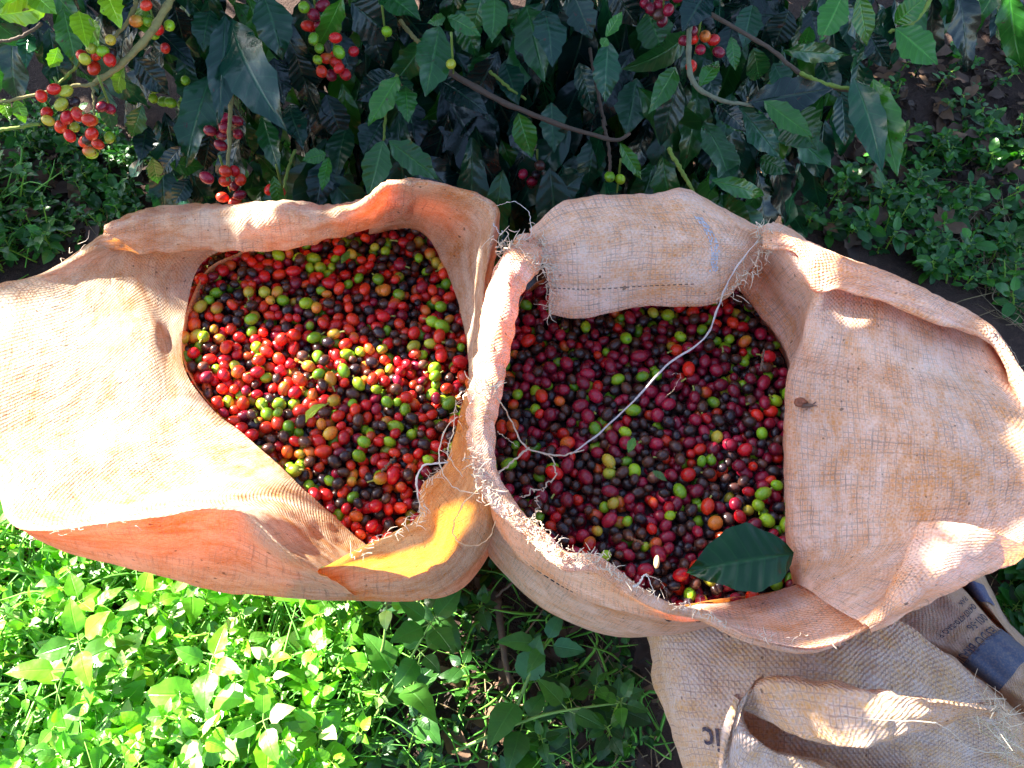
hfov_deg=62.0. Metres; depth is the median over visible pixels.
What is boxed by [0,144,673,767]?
grass
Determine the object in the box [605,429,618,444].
coffee cherry
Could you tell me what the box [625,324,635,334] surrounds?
coffee cherry
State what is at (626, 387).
coffee cherry
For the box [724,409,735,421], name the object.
coffee cherry
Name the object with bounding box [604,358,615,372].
coffee cherry
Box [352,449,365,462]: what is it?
coffee cherry
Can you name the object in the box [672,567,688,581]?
coffee cherry
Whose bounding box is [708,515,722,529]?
coffee cherry
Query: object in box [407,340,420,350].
coffee cherry
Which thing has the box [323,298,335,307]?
coffee cherry
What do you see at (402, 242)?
coffee cherry
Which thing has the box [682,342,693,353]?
coffee cherry
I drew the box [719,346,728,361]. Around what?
coffee cherry
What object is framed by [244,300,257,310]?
coffee cherry
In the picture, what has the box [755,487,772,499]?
coffee cherry
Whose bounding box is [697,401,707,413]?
coffee cherry
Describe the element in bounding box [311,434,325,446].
coffee cherry
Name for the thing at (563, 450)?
coffee cherry
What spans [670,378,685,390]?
coffee cherry
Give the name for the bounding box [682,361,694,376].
coffee cherry
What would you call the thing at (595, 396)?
coffee cherry
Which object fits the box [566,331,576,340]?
coffee cherry
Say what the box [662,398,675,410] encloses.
coffee cherry
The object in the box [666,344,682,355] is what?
coffee cherry
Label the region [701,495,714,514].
coffee cherry
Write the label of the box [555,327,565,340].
coffee cherry
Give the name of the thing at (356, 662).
weed plant
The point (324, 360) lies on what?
coffee cherry
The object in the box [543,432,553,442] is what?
coffee cherry
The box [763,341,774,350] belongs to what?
coffee cherry
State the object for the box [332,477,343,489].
coffee cherry
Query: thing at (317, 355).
coffee cherry
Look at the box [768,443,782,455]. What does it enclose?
coffee cherry
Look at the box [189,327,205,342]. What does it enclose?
coffee cherry
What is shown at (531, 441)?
coffee cherry
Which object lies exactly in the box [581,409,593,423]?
coffee cherry
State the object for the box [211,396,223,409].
coffee cherry
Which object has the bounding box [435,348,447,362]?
coffee cherry
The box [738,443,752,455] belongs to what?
coffee cherry
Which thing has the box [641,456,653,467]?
coffee cherry
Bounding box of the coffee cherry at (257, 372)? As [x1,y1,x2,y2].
[246,366,264,377]
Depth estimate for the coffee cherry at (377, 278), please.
0.89 m
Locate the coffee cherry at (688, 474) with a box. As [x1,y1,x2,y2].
[681,467,695,481]
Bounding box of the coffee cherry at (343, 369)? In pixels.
[337,361,349,377]
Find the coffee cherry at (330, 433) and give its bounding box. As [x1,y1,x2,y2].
[323,426,337,439]
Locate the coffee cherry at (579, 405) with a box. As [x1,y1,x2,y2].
[572,399,588,412]
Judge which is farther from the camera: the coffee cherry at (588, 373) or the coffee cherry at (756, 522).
the coffee cherry at (588, 373)
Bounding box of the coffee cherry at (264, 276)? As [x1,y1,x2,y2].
[258,270,270,282]
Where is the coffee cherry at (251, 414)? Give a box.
[247,409,256,423]
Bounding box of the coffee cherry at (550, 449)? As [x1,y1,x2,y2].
[545,445,555,459]
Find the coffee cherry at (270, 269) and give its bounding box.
[263,265,274,275]
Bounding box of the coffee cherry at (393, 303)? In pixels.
[388,298,400,310]
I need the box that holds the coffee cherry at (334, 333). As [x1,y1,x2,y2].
[327,329,344,338]
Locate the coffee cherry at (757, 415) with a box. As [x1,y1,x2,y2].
[751,409,763,421]
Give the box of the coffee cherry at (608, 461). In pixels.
[602,454,615,468]
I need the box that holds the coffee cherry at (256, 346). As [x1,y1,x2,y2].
[251,341,262,352]
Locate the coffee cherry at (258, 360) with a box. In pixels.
[252,355,265,365]
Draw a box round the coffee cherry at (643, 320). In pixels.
[637,315,648,326]
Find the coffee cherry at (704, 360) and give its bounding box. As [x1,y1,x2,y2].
[699,354,710,367]
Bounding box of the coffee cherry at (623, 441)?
[619,436,630,449]
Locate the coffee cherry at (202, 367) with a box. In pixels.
[197,362,209,372]
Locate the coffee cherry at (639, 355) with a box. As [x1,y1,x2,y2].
[631,350,647,361]
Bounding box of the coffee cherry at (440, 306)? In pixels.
[435,301,446,311]
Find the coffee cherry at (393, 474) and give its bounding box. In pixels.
[387,466,399,484]
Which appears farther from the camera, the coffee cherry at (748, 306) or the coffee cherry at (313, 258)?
the coffee cherry at (313, 258)
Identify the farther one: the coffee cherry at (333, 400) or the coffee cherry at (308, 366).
the coffee cherry at (308, 366)
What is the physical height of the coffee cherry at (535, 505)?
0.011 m
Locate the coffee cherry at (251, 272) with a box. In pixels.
[247,268,257,277]
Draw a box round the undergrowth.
[335,556,660,767]
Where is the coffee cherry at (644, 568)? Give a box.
[637,563,653,576]
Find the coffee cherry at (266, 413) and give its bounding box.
[259,403,273,420]
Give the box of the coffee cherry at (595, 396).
[588,389,602,403]
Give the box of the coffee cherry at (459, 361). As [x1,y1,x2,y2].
[452,355,467,367]
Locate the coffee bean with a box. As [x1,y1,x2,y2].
[654,555,659,568]
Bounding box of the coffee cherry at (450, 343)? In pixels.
[442,338,456,347]
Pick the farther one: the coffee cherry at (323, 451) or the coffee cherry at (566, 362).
the coffee cherry at (566, 362)
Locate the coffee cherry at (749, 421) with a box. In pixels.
[741,416,756,426]
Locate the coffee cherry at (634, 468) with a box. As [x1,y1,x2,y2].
[628,463,640,475]
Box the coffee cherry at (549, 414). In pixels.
[544,408,555,421]
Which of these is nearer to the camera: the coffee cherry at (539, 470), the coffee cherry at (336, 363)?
the coffee cherry at (539, 470)
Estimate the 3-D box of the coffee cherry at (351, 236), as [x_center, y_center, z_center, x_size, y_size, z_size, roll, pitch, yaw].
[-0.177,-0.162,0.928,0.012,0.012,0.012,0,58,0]
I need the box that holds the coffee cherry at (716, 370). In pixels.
[709,364,723,376]
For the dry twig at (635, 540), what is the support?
on the coffee cherries at (670, 526)
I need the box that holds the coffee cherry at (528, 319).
[522,314,534,325]
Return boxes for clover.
[0,41,1023,636]
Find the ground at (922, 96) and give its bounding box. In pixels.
[0,0,1023,767]
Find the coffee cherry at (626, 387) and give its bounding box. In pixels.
[621,382,631,393]
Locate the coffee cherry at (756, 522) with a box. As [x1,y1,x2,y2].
[748,518,761,528]
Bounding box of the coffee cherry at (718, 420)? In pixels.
[712,414,724,426]
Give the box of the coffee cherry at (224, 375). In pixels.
[218,368,230,381]
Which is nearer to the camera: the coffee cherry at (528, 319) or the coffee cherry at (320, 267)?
the coffee cherry at (528, 319)
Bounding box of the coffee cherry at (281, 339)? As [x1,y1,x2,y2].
[275,333,288,345]
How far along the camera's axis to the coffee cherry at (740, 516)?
0.76 m
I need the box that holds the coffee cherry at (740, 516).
[734,510,746,523]
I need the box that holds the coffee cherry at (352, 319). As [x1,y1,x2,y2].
[346,313,359,326]
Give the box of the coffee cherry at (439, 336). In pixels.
[433,329,444,343]
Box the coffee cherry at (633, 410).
[618,404,640,415]
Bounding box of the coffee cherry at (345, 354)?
[340,349,355,361]
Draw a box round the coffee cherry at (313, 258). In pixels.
[305,253,320,264]
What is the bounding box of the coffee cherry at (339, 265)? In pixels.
[335,260,345,269]
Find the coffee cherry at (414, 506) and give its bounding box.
[411,498,418,511]
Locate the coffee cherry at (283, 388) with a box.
[278,381,289,395]
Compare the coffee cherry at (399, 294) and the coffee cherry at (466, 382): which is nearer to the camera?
the coffee cherry at (466, 382)
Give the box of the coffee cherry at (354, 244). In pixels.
[350,240,358,249]
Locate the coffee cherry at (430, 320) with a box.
[422,316,437,326]
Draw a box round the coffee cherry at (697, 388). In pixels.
[692,384,701,395]
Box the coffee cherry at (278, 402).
[265,398,286,408]
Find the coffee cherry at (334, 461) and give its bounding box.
[327,455,341,468]
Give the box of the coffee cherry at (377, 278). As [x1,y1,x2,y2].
[372,273,383,284]
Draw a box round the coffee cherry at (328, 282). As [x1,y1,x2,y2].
[322,277,336,288]
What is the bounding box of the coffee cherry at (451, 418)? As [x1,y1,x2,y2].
[448,415,458,426]
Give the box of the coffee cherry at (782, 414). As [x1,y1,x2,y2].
[780,409,784,419]
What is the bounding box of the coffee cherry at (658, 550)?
[650,545,666,561]
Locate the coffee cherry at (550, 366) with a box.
[544,361,556,372]
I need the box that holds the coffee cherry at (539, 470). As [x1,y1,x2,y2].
[534,465,545,475]
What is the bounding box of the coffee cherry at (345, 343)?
[339,338,351,349]
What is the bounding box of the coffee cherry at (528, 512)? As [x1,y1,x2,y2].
[523,508,535,520]
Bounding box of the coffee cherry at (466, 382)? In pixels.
[465,377,468,387]
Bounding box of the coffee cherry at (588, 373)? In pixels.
[580,368,594,379]
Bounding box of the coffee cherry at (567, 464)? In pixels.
[561,457,573,473]
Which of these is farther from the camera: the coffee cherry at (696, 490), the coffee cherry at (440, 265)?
the coffee cherry at (440, 265)
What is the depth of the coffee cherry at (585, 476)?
0.78 m
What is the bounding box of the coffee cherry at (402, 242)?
[390,237,409,247]
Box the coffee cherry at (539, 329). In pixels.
[534,324,544,334]
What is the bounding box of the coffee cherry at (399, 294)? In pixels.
[393,289,404,300]
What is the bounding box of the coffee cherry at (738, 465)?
[732,459,745,471]
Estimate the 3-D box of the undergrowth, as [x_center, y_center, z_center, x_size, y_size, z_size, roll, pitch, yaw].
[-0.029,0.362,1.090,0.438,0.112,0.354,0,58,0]
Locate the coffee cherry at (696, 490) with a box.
[689,484,703,497]
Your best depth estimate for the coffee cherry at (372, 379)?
0.82 m
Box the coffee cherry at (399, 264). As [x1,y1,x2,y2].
[393,259,409,270]
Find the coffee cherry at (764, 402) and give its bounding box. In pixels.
[759,396,770,408]
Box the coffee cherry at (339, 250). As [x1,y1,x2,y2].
[333,245,345,255]
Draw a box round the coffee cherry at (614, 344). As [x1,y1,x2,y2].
[609,338,620,350]
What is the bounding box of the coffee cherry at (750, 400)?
[745,395,755,405]
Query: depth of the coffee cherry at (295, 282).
0.90 m
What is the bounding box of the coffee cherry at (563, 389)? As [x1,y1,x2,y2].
[557,384,569,395]
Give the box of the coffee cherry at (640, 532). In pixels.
[635,527,646,539]
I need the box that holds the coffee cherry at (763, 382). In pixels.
[757,375,769,390]
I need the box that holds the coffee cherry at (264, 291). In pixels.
[258,286,270,297]
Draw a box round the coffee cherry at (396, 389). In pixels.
[390,383,402,394]
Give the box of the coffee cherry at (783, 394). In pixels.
[781,388,784,400]
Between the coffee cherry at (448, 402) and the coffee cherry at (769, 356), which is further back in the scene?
the coffee cherry at (769, 356)
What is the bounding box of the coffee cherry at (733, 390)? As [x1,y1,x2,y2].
[727,384,739,397]
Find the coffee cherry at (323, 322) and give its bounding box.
[317,317,328,328]
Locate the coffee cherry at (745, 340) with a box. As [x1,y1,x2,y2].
[738,335,751,346]
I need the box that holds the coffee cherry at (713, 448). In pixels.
[706,441,719,457]
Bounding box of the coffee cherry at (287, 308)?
[281,304,292,315]
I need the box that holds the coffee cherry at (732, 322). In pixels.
[726,316,738,328]
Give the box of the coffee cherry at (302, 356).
[297,350,309,361]
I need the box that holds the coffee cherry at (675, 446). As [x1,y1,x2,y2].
[669,440,682,452]
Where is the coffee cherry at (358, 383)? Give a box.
[352,375,364,390]
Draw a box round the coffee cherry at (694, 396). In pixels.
[689,385,699,403]
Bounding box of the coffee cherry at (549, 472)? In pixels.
[545,465,562,479]
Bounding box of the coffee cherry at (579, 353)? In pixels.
[573,348,585,358]
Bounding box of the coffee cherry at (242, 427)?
[234,422,247,433]
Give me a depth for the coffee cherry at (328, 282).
0.89 m
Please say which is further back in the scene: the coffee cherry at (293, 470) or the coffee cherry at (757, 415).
the coffee cherry at (757, 415)
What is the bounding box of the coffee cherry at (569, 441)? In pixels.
[560,436,574,448]
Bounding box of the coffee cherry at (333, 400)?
[323,394,340,406]
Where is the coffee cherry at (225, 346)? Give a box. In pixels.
[220,340,231,353]
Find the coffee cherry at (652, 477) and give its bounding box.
[647,471,659,482]
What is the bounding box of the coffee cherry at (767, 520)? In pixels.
[759,513,774,527]
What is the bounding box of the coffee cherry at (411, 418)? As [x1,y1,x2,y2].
[405,412,418,423]
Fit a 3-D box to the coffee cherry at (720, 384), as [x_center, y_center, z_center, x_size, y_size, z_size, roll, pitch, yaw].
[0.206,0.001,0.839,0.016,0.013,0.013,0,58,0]
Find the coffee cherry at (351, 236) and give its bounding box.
[346,233,354,239]
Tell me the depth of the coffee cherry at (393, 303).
0.88 m
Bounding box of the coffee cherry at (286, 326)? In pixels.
[281,321,291,332]
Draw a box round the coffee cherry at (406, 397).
[400,391,413,402]
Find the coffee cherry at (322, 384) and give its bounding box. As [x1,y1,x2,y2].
[317,378,328,389]
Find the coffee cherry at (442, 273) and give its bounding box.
[438,268,447,279]
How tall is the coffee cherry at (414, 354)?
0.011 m
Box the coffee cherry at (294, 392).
[288,386,301,398]
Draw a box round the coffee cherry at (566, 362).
[560,356,572,369]
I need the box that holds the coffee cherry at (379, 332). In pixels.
[373,326,385,338]
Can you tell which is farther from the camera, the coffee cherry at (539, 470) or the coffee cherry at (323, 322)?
the coffee cherry at (323, 322)
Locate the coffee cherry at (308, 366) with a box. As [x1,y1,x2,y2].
[299,360,315,371]
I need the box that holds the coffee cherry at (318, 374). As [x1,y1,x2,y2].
[310,368,324,379]
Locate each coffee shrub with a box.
[0,0,335,206]
[275,0,745,265]
[644,0,1023,236]
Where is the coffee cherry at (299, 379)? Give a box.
[292,373,306,386]
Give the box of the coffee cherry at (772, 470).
[765,465,780,476]
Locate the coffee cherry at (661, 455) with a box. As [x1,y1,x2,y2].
[653,450,668,460]
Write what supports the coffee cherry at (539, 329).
on the coffee cherries at (670, 526)
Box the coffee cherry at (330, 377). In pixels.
[324,371,336,391]
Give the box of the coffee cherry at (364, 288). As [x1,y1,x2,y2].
[359,283,369,294]
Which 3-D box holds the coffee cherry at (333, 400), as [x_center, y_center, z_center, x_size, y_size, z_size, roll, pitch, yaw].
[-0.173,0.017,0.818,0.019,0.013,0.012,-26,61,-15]
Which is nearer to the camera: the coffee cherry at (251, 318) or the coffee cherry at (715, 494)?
the coffee cherry at (715, 494)
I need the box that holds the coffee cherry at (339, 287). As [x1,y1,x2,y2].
[334,282,344,294]
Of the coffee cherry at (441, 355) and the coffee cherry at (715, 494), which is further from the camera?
the coffee cherry at (441, 355)
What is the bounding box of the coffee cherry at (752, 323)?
[747,318,757,328]
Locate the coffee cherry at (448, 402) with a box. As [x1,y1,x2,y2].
[442,396,456,409]
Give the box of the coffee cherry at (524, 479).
[519,474,529,485]
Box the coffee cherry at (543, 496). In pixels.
[536,489,547,503]
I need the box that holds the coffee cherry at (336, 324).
[327,319,342,330]
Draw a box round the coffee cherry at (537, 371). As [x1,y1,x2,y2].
[532,366,543,376]
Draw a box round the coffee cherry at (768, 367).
[762,362,775,372]
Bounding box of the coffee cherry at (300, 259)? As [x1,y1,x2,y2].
[294,253,305,264]
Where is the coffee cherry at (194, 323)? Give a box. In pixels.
[188,317,200,331]
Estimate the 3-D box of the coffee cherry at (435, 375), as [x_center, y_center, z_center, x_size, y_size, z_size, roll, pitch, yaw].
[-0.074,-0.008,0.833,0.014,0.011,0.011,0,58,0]
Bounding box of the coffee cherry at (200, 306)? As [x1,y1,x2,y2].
[193,300,206,312]
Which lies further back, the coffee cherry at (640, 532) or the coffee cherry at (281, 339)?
the coffee cherry at (281, 339)
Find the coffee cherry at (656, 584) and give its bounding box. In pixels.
[649,577,661,590]
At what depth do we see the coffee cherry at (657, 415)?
0.81 m
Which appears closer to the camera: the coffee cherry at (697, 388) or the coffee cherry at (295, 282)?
the coffee cherry at (697, 388)
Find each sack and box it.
[0,178,502,601]
[458,188,1023,653]
[647,620,1023,767]
[899,575,1023,722]
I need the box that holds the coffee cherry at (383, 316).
[377,311,394,321]
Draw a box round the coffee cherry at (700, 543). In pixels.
[694,538,706,549]
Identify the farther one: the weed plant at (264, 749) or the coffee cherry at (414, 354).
the weed plant at (264, 749)
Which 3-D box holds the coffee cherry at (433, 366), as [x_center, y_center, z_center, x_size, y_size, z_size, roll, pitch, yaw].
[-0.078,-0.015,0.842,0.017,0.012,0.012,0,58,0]
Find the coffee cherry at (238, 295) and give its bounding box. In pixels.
[234,289,243,300]
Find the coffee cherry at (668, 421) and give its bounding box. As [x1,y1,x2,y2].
[662,416,674,427]
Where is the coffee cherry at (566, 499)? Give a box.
[560,492,573,507]
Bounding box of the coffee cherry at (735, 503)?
[729,497,741,510]
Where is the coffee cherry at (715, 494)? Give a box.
[709,490,719,500]
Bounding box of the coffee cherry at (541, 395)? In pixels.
[535,389,547,402]
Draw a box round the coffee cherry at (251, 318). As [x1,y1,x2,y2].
[244,313,258,324]
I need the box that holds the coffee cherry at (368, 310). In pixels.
[364,305,374,315]
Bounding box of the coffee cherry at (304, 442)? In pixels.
[298,436,310,447]
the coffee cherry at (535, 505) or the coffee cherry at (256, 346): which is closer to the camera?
the coffee cherry at (535, 505)
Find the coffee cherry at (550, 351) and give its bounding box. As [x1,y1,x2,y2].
[545,345,556,358]
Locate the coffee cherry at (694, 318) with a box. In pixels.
[688,313,699,324]
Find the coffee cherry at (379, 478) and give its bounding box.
[367,472,386,484]
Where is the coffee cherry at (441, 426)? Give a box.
[436,421,448,431]
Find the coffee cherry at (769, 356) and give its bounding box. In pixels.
[756,350,775,362]
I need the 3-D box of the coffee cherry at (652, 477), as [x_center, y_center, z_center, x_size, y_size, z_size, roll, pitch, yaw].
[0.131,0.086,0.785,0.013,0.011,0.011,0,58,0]
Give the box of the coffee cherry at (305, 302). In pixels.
[299,297,313,308]
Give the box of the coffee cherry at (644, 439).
[638,435,650,444]
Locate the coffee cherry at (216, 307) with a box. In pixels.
[210,302,222,313]
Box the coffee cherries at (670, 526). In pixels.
[182,228,795,621]
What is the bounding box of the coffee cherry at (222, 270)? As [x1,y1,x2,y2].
[217,265,228,276]
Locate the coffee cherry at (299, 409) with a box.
[293,404,307,417]
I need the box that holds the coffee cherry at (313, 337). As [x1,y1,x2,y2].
[307,331,324,343]
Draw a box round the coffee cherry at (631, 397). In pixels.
[627,394,639,403]
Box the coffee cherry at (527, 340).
[521,334,534,346]
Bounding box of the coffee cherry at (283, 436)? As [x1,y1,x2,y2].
[278,430,289,442]
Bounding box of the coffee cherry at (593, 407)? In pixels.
[587,403,597,414]
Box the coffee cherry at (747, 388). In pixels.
[741,383,753,393]
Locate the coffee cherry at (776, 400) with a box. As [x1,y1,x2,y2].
[768,394,782,406]
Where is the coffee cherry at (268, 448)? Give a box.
[261,442,274,453]
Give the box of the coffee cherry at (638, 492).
[630,487,644,498]
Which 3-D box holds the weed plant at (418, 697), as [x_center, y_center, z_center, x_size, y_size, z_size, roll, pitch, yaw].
[-0.123,0.337,1.027,0.129,0.177,0.144,0,58,0]
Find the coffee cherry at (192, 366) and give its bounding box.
[187,360,197,372]
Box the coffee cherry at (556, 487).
[550,480,562,498]
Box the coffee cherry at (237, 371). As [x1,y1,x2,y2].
[231,365,245,378]
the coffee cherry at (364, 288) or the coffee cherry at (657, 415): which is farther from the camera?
the coffee cherry at (364, 288)
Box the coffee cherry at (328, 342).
[322,337,334,347]
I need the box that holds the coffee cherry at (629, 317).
[624,311,635,323]
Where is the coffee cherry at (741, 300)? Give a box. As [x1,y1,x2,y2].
[733,295,744,304]
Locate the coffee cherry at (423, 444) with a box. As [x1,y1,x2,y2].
[417,439,429,449]
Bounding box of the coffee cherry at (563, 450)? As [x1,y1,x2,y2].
[556,445,570,459]
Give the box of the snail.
[794,397,816,407]
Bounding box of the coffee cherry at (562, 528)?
[556,522,569,535]
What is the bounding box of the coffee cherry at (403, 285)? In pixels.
[398,281,407,291]
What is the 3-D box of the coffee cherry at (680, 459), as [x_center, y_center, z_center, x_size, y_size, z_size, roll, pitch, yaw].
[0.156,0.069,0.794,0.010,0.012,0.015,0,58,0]
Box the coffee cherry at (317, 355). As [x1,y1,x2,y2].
[312,350,323,364]
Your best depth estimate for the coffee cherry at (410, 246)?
0.92 m
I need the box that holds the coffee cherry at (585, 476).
[578,469,592,484]
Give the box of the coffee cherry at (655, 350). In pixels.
[651,345,659,355]
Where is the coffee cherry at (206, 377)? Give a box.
[200,371,213,383]
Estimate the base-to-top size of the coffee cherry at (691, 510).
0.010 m
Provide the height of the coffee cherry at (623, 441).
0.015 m
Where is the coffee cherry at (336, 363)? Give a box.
[333,359,347,370]
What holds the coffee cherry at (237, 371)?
on the coffee cherries at (670, 526)
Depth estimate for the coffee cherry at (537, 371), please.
0.84 m
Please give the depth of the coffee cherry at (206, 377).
0.82 m
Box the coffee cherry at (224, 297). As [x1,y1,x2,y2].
[220,293,231,303]
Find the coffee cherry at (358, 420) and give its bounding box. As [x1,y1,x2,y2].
[352,413,363,426]
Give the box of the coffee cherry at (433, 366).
[425,362,440,373]
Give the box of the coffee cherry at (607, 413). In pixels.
[601,407,613,420]
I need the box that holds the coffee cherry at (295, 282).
[290,276,301,288]
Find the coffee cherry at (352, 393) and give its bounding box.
[346,388,359,399]
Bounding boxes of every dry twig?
[381,456,395,472]
[494,598,511,684]
[495,582,512,597]
[627,536,643,544]
[759,349,764,370]
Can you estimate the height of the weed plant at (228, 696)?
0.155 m
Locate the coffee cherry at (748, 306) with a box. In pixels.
[745,300,753,309]
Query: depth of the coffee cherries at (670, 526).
0.83 m
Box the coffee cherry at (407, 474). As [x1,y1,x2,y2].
[402,468,413,480]
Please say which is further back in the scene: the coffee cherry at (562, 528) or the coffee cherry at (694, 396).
the coffee cherry at (694, 396)
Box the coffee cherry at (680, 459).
[674,453,685,465]
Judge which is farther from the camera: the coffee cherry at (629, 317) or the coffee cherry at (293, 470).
the coffee cherry at (629, 317)
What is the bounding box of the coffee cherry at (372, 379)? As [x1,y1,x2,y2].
[367,373,378,385]
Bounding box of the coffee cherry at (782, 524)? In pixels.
[779,517,784,532]
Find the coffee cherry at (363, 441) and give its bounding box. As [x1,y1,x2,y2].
[357,436,370,447]
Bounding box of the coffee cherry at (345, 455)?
[339,451,351,460]
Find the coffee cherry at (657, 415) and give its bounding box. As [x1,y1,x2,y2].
[651,408,663,422]
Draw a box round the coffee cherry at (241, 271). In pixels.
[237,266,247,280]
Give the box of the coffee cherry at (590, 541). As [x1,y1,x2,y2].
[583,536,595,550]
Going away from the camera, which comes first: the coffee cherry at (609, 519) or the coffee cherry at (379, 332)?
the coffee cherry at (609, 519)
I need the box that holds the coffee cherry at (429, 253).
[424,248,435,260]
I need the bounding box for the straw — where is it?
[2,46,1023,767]
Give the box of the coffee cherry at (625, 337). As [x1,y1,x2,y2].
[620,332,631,343]
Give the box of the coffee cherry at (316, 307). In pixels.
[311,301,321,312]
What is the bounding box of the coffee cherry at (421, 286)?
[416,281,427,292]
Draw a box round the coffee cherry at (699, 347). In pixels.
[692,340,703,351]
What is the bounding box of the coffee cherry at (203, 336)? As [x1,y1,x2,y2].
[198,331,209,342]
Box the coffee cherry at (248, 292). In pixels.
[243,286,253,300]
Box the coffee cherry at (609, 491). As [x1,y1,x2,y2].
[601,485,618,497]
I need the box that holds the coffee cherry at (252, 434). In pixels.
[245,429,258,440]
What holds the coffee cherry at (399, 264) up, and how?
on the coffee cherries at (670, 526)
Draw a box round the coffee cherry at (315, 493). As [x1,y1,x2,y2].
[308,487,320,500]
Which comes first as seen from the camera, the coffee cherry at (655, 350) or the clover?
the coffee cherry at (655, 350)
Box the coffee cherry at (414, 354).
[408,349,420,358]
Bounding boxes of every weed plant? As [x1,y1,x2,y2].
[4,597,135,745]
[143,623,253,767]
[228,664,305,767]
[339,601,404,699]
[361,627,452,744]
[363,589,461,733]
[452,677,648,767]
[487,616,584,748]
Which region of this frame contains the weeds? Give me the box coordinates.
[0,500,388,767]
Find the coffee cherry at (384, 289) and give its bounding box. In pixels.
[379,284,390,295]
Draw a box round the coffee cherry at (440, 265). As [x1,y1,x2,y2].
[436,262,444,271]
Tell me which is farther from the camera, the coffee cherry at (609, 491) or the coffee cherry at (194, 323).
the coffee cherry at (194, 323)
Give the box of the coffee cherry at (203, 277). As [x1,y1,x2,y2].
[194,273,207,284]
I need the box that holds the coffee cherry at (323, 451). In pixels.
[314,444,332,457]
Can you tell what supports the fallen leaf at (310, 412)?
on the coffee cherries at (670, 526)
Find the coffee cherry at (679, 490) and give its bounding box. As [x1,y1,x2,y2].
[673,483,686,499]
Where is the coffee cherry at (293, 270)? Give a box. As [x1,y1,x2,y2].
[286,265,300,275]
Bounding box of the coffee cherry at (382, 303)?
[378,299,388,308]
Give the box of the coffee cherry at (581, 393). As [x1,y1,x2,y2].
[576,388,586,398]
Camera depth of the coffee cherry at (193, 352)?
0.84 m
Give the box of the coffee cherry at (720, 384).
[713,379,727,390]
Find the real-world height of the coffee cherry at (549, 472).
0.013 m
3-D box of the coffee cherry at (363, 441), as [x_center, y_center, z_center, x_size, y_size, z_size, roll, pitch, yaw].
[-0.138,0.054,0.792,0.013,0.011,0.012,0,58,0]
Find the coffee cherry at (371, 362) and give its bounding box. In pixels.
[365,357,379,367]
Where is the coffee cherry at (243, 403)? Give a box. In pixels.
[237,396,249,410]
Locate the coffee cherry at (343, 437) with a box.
[338,430,349,445]
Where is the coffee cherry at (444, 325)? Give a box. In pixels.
[434,319,452,332]
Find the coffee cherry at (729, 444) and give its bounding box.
[722,438,737,451]
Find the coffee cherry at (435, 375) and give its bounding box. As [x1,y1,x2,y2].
[429,370,443,381]
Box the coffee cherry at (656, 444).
[648,438,663,449]
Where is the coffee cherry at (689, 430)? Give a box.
[683,425,695,435]
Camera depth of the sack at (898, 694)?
0.78 m
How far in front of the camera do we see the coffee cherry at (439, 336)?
0.85 m
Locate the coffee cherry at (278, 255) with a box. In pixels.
[272,250,284,260]
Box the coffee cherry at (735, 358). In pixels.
[730,354,741,363]
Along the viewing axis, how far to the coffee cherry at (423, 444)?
0.79 m
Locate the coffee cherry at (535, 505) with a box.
[531,498,542,509]
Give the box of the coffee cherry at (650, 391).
[644,385,657,397]
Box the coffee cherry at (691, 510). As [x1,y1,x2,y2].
[685,503,697,516]
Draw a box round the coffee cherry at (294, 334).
[288,329,300,340]
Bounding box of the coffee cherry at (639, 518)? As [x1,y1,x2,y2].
[634,513,646,523]
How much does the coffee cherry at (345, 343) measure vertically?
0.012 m
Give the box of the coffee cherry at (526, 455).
[517,439,530,461]
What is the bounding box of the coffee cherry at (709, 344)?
[704,339,714,350]
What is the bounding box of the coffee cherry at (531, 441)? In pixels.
[527,436,536,446]
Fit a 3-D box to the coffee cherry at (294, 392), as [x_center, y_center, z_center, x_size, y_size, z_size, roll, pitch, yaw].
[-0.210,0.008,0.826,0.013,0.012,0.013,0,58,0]
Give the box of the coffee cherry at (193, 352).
[187,347,199,358]
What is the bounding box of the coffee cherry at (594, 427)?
[589,421,600,434]
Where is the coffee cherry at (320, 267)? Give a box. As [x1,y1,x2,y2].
[314,262,326,272]
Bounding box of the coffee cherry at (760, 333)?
[754,327,766,339]
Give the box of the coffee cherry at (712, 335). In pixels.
[704,330,715,340]
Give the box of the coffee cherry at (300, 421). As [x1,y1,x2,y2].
[295,414,306,428]
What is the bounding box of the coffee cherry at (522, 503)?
[517,499,530,508]
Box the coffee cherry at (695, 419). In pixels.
[689,413,701,425]
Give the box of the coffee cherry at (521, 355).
[516,350,526,361]
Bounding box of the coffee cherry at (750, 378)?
[744,373,756,384]
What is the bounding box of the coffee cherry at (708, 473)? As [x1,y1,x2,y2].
[701,468,715,478]
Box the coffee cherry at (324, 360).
[319,355,330,365]
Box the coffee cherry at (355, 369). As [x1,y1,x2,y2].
[349,364,360,374]
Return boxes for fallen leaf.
[305,404,324,422]
[341,251,349,263]
[627,438,635,452]
[653,470,666,480]
[686,522,793,592]
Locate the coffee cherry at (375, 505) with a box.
[369,499,381,512]
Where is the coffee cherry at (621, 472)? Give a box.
[615,466,628,478]
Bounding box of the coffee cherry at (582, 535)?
[576,529,589,543]
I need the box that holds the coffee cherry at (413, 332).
[408,326,419,339]
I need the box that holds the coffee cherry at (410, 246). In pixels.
[406,241,415,251]
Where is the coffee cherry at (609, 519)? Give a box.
[601,512,617,527]
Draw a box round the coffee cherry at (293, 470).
[285,464,303,477]
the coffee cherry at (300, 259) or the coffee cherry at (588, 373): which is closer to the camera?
the coffee cherry at (588, 373)
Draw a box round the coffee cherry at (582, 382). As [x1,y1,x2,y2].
[576,376,589,389]
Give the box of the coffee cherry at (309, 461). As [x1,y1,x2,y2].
[304,456,314,466]

